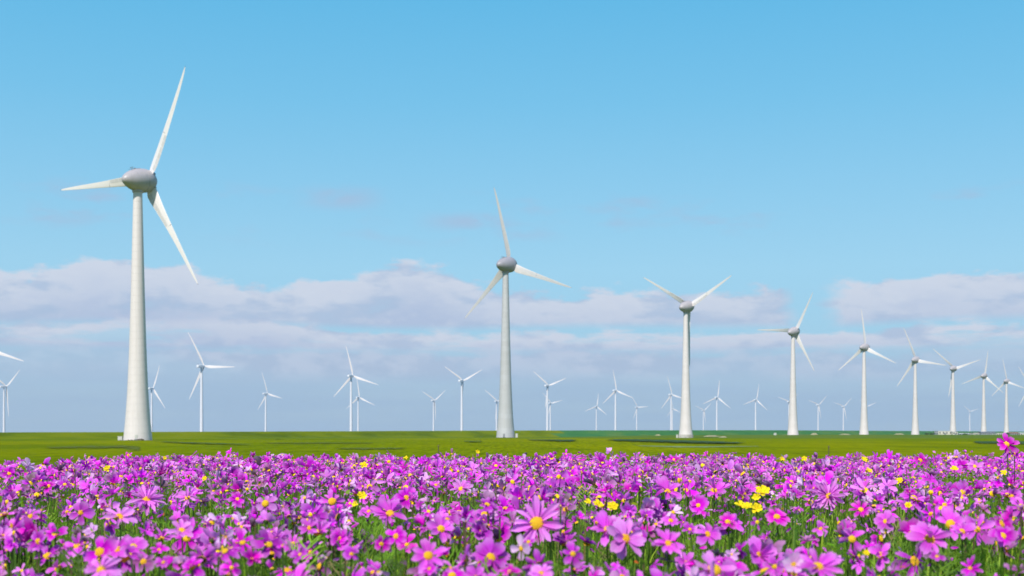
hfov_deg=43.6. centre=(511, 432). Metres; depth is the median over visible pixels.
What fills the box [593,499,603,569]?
yellow flower
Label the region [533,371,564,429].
offshore turbine
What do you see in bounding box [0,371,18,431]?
offshore turbine
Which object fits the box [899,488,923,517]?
cosmos flower
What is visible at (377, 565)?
cosmos flower
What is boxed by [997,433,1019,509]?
cosmos flower
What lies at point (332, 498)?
cosmos flower
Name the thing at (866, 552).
yellow flower
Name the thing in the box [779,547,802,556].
cosmos flower
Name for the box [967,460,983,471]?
cosmos flower
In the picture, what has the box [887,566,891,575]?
cosmos flower
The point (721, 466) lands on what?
cosmos mass
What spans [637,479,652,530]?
cosmos flower
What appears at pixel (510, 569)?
cosmos flower
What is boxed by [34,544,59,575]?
cosmos flower
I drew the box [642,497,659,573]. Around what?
cosmos flower
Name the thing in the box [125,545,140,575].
cosmos flower
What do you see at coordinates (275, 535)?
cosmos flower
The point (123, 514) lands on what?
cosmos flower
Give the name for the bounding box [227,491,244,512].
cosmos flower
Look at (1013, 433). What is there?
farm building
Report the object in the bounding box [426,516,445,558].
cosmos flower
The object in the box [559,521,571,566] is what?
cosmos flower
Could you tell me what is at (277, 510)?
cosmos flower
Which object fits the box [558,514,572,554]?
cosmos flower
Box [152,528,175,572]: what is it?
cosmos flower
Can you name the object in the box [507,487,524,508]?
cosmos flower
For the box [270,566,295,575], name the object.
cosmos flower
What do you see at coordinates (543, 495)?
cosmos flower
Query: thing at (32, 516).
cosmos flower
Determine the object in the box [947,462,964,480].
cosmos flower
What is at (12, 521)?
cosmos flower
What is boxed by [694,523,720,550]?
cosmos flower
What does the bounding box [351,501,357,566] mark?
yellow flower
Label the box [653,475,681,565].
cosmos flower
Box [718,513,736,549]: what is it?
cosmos flower
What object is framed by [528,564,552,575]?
cosmos flower
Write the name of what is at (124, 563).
cosmos flower
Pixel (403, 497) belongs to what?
cosmos flower
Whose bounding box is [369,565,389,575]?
cosmos flower
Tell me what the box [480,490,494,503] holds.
cosmos flower
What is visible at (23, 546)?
cosmos flower
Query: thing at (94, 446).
crop tuft
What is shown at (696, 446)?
reed fringe
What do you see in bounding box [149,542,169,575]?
cosmos flower
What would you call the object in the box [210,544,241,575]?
cosmos flower
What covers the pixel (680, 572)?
cosmos flower
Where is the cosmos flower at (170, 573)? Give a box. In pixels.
[165,565,201,575]
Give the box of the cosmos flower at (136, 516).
[125,504,140,533]
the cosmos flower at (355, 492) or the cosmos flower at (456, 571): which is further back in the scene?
the cosmos flower at (355, 492)
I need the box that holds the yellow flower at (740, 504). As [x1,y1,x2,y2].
[734,500,744,562]
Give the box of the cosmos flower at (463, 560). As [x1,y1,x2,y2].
[456,544,471,568]
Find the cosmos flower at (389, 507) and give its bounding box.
[356,496,406,572]
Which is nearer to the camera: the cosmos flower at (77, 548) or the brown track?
the cosmos flower at (77, 548)
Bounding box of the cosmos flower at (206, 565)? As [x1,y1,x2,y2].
[180,555,213,568]
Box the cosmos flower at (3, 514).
[0,511,18,524]
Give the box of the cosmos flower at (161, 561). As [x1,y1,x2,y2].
[154,555,169,575]
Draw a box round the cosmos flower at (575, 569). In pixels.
[563,561,585,574]
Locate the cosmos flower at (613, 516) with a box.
[612,515,622,562]
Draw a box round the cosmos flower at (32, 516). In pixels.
[0,507,41,574]
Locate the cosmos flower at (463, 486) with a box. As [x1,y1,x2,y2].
[450,478,472,504]
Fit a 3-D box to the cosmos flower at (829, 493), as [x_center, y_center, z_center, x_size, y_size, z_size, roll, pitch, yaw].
[0.901,0.438,3.670,0.114,0.624,0.170,0,0,23]
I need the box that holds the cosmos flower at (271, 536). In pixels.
[255,532,286,571]
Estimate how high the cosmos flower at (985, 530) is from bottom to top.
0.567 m
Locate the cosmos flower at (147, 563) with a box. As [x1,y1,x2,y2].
[127,554,155,573]
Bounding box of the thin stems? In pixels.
[0,464,1023,575]
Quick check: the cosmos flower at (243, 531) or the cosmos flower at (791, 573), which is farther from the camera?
the cosmos flower at (243, 531)
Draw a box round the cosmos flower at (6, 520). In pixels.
[0,517,13,560]
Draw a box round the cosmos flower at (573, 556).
[562,541,582,575]
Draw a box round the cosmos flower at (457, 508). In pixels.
[447,501,462,510]
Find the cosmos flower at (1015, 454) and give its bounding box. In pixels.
[1012,448,1018,483]
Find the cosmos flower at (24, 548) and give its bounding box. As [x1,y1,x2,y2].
[19,518,33,568]
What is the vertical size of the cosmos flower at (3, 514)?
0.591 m
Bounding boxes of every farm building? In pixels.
[934,431,951,434]
[977,432,995,434]
[1006,432,1018,434]
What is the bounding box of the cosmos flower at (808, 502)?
[799,494,820,515]
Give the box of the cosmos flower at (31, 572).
[29,567,34,575]
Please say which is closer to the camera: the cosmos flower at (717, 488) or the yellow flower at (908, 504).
the yellow flower at (908, 504)
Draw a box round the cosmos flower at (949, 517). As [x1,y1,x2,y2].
[937,506,964,575]
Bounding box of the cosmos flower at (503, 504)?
[496,495,516,563]
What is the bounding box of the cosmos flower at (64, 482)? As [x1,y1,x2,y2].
[45,478,71,527]
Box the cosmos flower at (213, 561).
[203,544,220,575]
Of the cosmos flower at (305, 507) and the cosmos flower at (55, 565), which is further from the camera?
the cosmos flower at (305, 507)
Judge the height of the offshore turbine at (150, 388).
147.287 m
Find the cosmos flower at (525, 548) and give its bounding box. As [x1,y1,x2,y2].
[510,534,530,575]
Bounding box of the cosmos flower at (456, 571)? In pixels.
[442,567,463,575]
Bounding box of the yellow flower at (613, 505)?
[607,501,617,566]
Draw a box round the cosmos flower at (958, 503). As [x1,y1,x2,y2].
[956,491,963,540]
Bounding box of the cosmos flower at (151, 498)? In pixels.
[125,484,174,575]
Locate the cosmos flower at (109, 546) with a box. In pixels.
[83,536,117,563]
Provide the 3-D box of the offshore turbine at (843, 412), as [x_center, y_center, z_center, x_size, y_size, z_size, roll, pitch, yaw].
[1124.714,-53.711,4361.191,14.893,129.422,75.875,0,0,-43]
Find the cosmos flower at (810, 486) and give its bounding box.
[806,480,819,533]
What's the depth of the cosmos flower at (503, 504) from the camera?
3.10 m
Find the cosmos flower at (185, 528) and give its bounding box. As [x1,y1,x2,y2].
[167,519,193,575]
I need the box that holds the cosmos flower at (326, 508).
[286,505,330,558]
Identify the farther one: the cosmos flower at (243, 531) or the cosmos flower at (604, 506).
the cosmos flower at (604, 506)
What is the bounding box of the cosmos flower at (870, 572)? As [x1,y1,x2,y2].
[867,566,880,575]
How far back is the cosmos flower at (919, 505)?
3.50 m
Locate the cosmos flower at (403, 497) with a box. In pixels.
[393,487,418,536]
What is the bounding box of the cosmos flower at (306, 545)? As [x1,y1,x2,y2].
[300,541,317,575]
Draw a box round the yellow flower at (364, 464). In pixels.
[359,461,367,468]
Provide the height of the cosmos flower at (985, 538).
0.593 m
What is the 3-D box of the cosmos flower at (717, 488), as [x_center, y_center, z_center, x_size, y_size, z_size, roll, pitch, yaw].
[0.607,0.445,3.971,0.236,0.611,0.138,0,0,-40]
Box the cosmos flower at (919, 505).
[898,498,925,546]
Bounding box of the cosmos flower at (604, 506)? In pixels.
[592,492,611,509]
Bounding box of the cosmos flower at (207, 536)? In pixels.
[200,528,219,575]
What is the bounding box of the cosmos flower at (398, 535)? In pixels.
[385,525,406,575]
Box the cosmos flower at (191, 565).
[180,556,204,575]
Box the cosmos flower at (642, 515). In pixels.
[640,514,645,553]
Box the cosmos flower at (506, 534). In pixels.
[494,520,511,543]
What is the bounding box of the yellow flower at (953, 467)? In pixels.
[950,465,958,553]
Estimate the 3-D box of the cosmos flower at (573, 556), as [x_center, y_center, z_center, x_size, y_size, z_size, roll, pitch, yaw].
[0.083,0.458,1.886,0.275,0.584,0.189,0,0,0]
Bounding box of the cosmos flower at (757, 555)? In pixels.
[748,535,777,570]
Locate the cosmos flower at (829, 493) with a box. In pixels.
[810,478,849,545]
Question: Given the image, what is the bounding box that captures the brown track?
[102,445,139,450]
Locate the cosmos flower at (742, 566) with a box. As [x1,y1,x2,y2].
[716,556,748,571]
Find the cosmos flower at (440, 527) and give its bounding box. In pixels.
[426,514,454,559]
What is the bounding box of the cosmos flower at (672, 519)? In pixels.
[661,513,677,573]
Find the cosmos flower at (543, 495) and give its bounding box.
[537,486,548,501]
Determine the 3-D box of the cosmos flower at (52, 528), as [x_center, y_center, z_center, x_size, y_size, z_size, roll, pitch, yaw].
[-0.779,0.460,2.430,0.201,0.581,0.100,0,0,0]
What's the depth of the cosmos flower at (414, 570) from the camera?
1.98 m
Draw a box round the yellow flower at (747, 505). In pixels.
[742,502,751,572]
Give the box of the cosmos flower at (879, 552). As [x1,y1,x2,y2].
[868,543,889,574]
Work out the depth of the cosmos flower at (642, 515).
2.96 m
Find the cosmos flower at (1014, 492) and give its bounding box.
[988,487,1021,575]
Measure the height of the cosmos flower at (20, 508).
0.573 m
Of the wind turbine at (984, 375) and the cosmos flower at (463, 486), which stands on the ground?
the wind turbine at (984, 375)
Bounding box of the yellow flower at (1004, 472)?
[1000,470,1006,496]
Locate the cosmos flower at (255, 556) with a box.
[242,547,263,575]
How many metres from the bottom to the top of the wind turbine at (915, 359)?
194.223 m
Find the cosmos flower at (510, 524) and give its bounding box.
[503,519,530,564]
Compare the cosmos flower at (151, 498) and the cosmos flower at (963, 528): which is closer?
the cosmos flower at (963, 528)
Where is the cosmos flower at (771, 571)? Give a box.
[762,554,783,575]
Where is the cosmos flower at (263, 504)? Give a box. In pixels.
[255,496,277,527]
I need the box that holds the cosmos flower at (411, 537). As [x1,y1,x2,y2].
[397,533,417,575]
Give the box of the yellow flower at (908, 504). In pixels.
[904,502,911,558]
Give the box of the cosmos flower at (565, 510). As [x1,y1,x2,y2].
[546,498,575,570]
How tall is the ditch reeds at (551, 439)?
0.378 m
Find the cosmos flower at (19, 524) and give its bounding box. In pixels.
[9,509,24,566]
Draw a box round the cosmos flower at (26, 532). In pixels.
[17,516,40,568]
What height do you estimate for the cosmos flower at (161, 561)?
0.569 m
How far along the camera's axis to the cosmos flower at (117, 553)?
2.26 m
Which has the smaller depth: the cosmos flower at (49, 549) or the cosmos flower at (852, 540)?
the cosmos flower at (852, 540)
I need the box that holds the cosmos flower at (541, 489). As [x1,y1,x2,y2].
[531,484,554,551]
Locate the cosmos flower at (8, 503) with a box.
[1,494,16,511]
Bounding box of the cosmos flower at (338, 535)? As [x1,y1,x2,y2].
[330,527,348,575]
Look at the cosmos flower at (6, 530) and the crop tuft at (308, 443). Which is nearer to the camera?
the cosmos flower at (6, 530)
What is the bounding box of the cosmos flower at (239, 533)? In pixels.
[232,526,253,575]
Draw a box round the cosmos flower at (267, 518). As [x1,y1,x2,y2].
[255,510,275,575]
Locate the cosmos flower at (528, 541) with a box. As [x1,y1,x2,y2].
[523,535,534,575]
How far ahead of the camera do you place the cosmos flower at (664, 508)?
3.57 m
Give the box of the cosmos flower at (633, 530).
[630,525,637,575]
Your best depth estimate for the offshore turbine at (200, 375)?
1715.71 m
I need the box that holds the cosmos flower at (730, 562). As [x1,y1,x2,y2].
[719,558,752,575]
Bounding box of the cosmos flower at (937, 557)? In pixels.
[929,550,945,575]
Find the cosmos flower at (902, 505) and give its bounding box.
[900,500,914,548]
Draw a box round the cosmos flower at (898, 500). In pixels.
[896,497,914,518]
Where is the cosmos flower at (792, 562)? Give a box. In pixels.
[782,551,803,575]
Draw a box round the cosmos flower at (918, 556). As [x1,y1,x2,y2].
[890,541,925,575]
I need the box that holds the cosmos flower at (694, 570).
[684,566,699,575]
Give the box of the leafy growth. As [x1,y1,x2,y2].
[0,455,1023,575]
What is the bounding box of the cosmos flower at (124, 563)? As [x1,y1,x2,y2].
[109,544,147,575]
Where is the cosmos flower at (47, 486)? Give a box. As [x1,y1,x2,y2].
[37,481,55,519]
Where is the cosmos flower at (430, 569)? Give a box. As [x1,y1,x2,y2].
[422,561,436,575]
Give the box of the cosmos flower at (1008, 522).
[994,515,1014,575]
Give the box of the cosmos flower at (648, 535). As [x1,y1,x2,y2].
[646,533,649,574]
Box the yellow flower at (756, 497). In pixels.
[752,493,760,518]
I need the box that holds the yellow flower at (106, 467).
[103,465,109,492]
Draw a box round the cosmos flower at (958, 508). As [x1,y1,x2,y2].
[945,498,962,550]
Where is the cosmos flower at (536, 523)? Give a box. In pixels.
[511,495,563,555]
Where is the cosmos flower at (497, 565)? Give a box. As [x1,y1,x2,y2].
[492,552,516,575]
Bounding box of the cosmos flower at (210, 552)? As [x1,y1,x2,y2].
[188,546,215,570]
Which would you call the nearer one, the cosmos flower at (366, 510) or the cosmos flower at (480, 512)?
the cosmos flower at (480, 512)
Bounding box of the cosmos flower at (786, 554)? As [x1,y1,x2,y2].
[777,551,811,575]
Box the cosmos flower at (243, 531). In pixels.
[231,530,244,575]
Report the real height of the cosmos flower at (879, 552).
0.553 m
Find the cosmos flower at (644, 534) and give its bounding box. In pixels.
[634,526,647,573]
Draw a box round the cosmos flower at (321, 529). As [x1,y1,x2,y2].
[311,517,330,575]
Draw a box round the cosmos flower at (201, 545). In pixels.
[196,527,217,575]
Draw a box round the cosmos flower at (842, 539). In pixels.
[838,528,862,552]
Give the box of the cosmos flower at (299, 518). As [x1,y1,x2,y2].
[289,512,310,551]
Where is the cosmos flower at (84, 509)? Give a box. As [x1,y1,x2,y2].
[69,501,95,571]
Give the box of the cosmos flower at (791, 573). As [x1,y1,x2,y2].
[779,556,806,575]
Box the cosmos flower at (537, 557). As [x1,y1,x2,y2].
[522,548,554,574]
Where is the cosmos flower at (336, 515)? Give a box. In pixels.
[328,503,345,575]
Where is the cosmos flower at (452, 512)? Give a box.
[436,510,461,524]
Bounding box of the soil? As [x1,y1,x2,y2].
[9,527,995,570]
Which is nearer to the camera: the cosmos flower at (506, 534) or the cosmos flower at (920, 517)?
the cosmos flower at (920, 517)
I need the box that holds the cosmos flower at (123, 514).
[103,506,137,565]
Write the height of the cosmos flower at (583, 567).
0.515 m
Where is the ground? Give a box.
[0,435,1023,526]
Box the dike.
[0,430,1023,438]
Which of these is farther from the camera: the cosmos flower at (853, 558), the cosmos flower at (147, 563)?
the cosmos flower at (853, 558)
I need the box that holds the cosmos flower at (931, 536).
[905,521,952,575]
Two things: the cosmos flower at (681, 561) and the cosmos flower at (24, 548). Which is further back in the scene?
the cosmos flower at (24, 548)
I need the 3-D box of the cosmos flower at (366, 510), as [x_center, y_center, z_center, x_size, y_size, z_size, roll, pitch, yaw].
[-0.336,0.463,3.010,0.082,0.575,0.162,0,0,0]
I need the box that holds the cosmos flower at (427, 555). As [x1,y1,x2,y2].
[411,538,447,575]
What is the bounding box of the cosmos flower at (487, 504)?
[475,497,498,523]
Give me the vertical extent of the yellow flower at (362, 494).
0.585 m
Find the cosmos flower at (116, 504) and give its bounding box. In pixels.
[98,497,119,536]
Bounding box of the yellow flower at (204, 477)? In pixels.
[202,476,207,515]
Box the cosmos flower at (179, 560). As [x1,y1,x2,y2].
[172,555,188,574]
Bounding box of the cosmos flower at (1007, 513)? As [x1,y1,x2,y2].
[1001,506,1014,573]
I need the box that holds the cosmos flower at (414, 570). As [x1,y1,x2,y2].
[406,549,436,575]
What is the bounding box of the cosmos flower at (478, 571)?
[463,565,485,575]
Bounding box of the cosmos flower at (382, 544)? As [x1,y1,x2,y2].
[374,535,390,575]
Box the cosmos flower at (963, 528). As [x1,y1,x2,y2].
[950,522,976,575]
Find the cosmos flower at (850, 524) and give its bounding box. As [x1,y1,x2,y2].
[840,519,857,575]
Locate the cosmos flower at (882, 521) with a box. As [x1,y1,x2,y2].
[873,510,895,542]
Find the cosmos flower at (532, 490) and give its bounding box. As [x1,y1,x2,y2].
[522,485,537,503]
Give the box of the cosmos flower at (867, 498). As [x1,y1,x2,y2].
[862,495,871,544]
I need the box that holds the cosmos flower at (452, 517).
[445,514,458,564]
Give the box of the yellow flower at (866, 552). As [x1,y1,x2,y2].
[863,549,869,575]
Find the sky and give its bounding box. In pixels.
[0,0,1023,431]
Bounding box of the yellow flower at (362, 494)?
[357,491,366,538]
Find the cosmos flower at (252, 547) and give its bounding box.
[244,545,256,575]
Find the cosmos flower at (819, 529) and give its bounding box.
[812,520,828,554]
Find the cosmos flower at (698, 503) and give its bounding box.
[689,494,708,560]
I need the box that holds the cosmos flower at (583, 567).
[568,565,588,575]
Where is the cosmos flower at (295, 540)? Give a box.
[285,534,302,569]
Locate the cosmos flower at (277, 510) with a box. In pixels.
[272,502,280,521]
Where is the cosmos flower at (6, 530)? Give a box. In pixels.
[0,525,12,562]
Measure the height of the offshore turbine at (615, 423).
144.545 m
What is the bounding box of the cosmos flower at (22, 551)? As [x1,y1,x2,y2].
[21,524,74,575]
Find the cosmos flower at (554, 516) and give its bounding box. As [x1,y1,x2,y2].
[541,509,557,559]
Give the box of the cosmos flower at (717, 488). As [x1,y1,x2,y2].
[693,477,730,549]
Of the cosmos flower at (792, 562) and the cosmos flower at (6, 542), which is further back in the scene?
the cosmos flower at (6, 542)
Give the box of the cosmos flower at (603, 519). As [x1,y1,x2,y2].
[590,510,617,575]
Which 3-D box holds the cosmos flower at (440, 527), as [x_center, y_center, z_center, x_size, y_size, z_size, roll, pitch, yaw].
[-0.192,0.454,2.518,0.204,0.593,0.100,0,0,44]
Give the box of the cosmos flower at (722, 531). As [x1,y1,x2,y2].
[714,515,738,542]
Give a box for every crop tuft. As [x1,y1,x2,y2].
[45,445,128,448]
[278,442,357,443]
[338,447,403,449]
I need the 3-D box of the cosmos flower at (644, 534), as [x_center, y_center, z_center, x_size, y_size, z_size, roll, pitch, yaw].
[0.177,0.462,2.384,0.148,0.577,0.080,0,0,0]
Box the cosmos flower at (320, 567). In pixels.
[306,551,332,575]
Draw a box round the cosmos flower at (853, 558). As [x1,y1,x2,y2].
[846,549,864,575]
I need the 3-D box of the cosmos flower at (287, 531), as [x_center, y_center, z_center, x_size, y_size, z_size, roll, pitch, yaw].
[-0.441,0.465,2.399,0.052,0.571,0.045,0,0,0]
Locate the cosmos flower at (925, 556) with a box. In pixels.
[915,540,932,566]
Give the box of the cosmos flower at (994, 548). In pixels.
[985,541,998,554]
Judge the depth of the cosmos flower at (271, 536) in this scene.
2.30 m
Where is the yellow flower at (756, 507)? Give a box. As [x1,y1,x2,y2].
[751,503,762,519]
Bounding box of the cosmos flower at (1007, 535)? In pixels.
[987,526,1017,574]
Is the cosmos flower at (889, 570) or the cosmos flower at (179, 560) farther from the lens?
the cosmos flower at (179, 560)
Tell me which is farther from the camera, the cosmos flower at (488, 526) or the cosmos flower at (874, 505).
the cosmos flower at (874, 505)
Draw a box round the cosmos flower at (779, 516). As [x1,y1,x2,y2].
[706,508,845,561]
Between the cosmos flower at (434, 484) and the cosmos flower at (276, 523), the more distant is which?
the cosmos flower at (434, 484)
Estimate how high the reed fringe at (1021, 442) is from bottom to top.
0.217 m
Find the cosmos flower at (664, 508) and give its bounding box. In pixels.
[657,495,675,557]
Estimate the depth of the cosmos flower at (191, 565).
1.78 m
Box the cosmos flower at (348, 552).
[342,545,358,575]
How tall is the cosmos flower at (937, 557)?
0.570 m
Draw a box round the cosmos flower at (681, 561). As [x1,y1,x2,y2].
[675,552,695,570]
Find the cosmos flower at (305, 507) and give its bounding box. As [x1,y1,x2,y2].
[300,503,328,542]
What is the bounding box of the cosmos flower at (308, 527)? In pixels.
[298,518,365,575]
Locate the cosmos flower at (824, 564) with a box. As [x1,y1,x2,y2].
[797,548,843,575]
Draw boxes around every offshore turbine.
[0,352,22,360]
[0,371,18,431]
[148,365,164,431]
[188,333,231,431]
[258,374,279,431]
[334,347,377,430]
[346,382,373,430]
[422,391,443,430]
[444,366,480,430]
[485,390,498,430]
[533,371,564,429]
[545,396,561,429]
[586,393,606,429]
[604,372,631,429]
[632,397,647,429]
[662,377,680,429]
[667,404,678,429]
[696,406,708,429]
[703,380,729,429]
[743,386,766,429]
[779,394,797,419]
[809,397,825,429]
[836,400,849,430]
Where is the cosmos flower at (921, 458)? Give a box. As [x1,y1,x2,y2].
[913,452,938,477]
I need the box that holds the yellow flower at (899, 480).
[896,477,902,540]
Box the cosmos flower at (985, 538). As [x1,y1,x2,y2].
[943,514,995,575]
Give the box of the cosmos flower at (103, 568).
[84,554,122,575]
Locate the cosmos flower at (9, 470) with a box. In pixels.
[0,466,19,479]
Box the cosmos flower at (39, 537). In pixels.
[27,530,45,572]
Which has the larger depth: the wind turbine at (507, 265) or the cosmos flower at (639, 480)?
the wind turbine at (507, 265)
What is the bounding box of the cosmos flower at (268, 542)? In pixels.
[250,529,286,575]
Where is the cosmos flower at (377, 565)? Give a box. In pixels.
[364,561,380,575]
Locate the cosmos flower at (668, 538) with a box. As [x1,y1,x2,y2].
[651,527,684,574]
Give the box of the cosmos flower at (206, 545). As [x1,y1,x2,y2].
[204,537,223,575]
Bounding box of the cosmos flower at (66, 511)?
[61,505,76,568]
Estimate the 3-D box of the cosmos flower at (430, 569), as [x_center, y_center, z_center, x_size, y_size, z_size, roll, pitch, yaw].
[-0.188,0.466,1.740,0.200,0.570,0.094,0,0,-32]
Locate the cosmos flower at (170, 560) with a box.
[161,555,190,572]
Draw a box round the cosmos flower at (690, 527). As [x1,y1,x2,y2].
[682,521,695,559]
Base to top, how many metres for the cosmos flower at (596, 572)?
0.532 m
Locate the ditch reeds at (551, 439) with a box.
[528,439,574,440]
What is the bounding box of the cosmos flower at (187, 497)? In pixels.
[174,485,197,517]
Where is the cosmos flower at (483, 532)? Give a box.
[473,520,493,541]
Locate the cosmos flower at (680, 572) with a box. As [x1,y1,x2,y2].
[674,564,685,575]
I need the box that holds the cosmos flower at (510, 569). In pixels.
[498,564,521,575]
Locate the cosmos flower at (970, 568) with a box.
[960,555,982,575]
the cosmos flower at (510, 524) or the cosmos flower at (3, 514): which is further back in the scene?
the cosmos flower at (510, 524)
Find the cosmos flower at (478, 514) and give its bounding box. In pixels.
[471,511,491,529]
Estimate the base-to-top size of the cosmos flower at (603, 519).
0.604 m
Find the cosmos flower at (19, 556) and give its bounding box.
[16,539,21,575]
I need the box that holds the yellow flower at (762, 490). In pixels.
[755,485,769,534]
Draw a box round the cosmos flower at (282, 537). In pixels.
[276,532,288,573]
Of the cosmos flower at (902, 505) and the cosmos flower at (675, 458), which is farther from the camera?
the cosmos flower at (675, 458)
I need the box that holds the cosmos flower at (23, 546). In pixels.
[15,545,27,558]
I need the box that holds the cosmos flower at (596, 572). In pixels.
[588,569,599,575]
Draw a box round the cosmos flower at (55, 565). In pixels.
[46,559,69,575]
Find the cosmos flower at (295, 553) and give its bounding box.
[290,547,307,573]
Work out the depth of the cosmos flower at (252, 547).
2.35 m
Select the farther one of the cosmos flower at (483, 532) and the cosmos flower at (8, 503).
the cosmos flower at (8, 503)
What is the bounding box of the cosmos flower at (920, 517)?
[915,511,928,573]
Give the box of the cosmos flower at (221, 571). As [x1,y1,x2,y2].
[214,567,237,575]
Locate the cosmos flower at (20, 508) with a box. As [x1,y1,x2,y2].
[14,506,35,567]
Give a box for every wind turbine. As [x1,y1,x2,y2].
[61,67,197,439]
[464,188,571,437]
[643,275,731,437]
[760,293,813,434]
[839,310,894,434]
[897,329,943,434]
[933,349,980,431]
[962,353,1001,431]
[992,361,1022,432]
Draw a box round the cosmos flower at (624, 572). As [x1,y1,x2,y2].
[617,568,628,575]
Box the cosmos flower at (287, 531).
[266,528,291,561]
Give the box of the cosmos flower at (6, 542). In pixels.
[0,533,24,575]
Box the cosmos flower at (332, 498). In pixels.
[317,489,344,510]
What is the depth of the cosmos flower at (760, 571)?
2.08 m
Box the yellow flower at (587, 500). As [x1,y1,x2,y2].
[584,498,590,525]
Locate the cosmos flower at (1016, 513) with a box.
[972,496,1023,549]
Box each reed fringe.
[637,445,750,447]
[976,441,1023,443]
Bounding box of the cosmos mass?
[0,448,1023,575]
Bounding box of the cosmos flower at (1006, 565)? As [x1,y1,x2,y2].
[1004,563,1023,575]
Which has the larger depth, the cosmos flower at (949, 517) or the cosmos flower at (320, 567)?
the cosmos flower at (949, 517)
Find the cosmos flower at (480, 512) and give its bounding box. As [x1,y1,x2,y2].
[472,509,498,520]
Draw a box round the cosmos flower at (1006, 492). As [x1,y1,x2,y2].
[1001,490,1021,503]
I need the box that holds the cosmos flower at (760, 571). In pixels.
[752,562,778,575]
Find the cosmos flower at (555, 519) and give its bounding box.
[544,508,563,558]
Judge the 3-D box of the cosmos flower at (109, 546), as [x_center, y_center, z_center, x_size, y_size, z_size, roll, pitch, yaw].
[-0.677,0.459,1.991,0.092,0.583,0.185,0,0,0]
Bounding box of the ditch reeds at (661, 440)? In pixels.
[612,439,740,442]
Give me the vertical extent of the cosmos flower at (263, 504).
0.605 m
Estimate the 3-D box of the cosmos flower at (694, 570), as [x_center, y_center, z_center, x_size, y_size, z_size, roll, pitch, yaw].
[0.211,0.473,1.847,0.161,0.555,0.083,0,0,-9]
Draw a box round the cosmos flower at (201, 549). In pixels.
[168,527,214,575]
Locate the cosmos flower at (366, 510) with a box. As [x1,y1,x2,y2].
[358,505,374,553]
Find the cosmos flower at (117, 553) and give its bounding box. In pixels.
[103,534,133,567]
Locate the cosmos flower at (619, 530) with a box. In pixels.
[606,518,645,569]
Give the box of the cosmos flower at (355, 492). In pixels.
[350,487,361,536]
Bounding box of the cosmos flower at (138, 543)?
[120,536,148,575]
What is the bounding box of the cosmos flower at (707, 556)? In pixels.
[695,550,736,575]
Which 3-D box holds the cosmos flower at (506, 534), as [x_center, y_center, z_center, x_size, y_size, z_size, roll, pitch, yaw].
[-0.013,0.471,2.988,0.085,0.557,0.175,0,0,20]
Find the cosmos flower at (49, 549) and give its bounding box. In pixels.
[48,547,65,556]
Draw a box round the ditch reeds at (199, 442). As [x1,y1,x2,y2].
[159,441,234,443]
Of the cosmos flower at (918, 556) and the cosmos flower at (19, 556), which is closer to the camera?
the cosmos flower at (918, 556)
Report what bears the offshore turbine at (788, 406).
in the lake water
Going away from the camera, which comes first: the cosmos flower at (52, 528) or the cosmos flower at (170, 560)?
the cosmos flower at (170, 560)
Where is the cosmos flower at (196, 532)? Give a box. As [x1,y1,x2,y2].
[172,518,203,555]
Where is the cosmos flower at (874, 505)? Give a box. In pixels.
[863,500,882,534]
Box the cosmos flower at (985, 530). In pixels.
[971,511,991,562]
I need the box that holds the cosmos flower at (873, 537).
[869,527,882,546]
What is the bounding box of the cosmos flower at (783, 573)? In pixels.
[769,567,787,575]
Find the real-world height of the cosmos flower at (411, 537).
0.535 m
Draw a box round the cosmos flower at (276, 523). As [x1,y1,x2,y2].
[273,519,287,569]
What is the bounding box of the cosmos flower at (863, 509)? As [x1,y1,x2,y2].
[808,500,872,560]
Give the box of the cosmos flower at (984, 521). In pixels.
[973,516,988,575]
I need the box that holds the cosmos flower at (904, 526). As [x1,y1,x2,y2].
[897,518,918,555]
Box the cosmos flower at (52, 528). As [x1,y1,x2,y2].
[45,522,67,559]
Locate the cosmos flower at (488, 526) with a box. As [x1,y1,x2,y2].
[481,514,498,529]
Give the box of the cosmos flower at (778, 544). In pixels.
[760,538,785,575]
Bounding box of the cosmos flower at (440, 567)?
[436,560,445,575]
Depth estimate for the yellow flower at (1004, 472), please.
5.61 m
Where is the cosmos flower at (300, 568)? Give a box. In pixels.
[291,562,310,575]
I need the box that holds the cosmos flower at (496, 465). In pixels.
[490,460,502,477]
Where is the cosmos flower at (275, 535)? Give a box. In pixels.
[267,527,282,566]
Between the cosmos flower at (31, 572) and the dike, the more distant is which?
the dike
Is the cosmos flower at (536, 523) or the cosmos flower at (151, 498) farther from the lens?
the cosmos flower at (151, 498)
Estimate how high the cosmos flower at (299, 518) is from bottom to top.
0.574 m
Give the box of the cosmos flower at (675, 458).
[667,455,680,480]
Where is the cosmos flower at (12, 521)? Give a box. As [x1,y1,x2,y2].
[9,518,24,574]
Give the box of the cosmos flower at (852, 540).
[843,530,864,575]
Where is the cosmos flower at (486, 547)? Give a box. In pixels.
[470,537,510,574]
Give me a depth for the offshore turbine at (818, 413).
4106.31 m
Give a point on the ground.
(36, 451)
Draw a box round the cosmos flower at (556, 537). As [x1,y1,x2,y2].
[552,532,575,555]
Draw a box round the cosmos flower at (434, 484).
[429,481,440,509]
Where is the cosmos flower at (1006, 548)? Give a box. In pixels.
[1003,541,1017,573]
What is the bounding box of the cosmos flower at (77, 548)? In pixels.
[65,533,90,575]

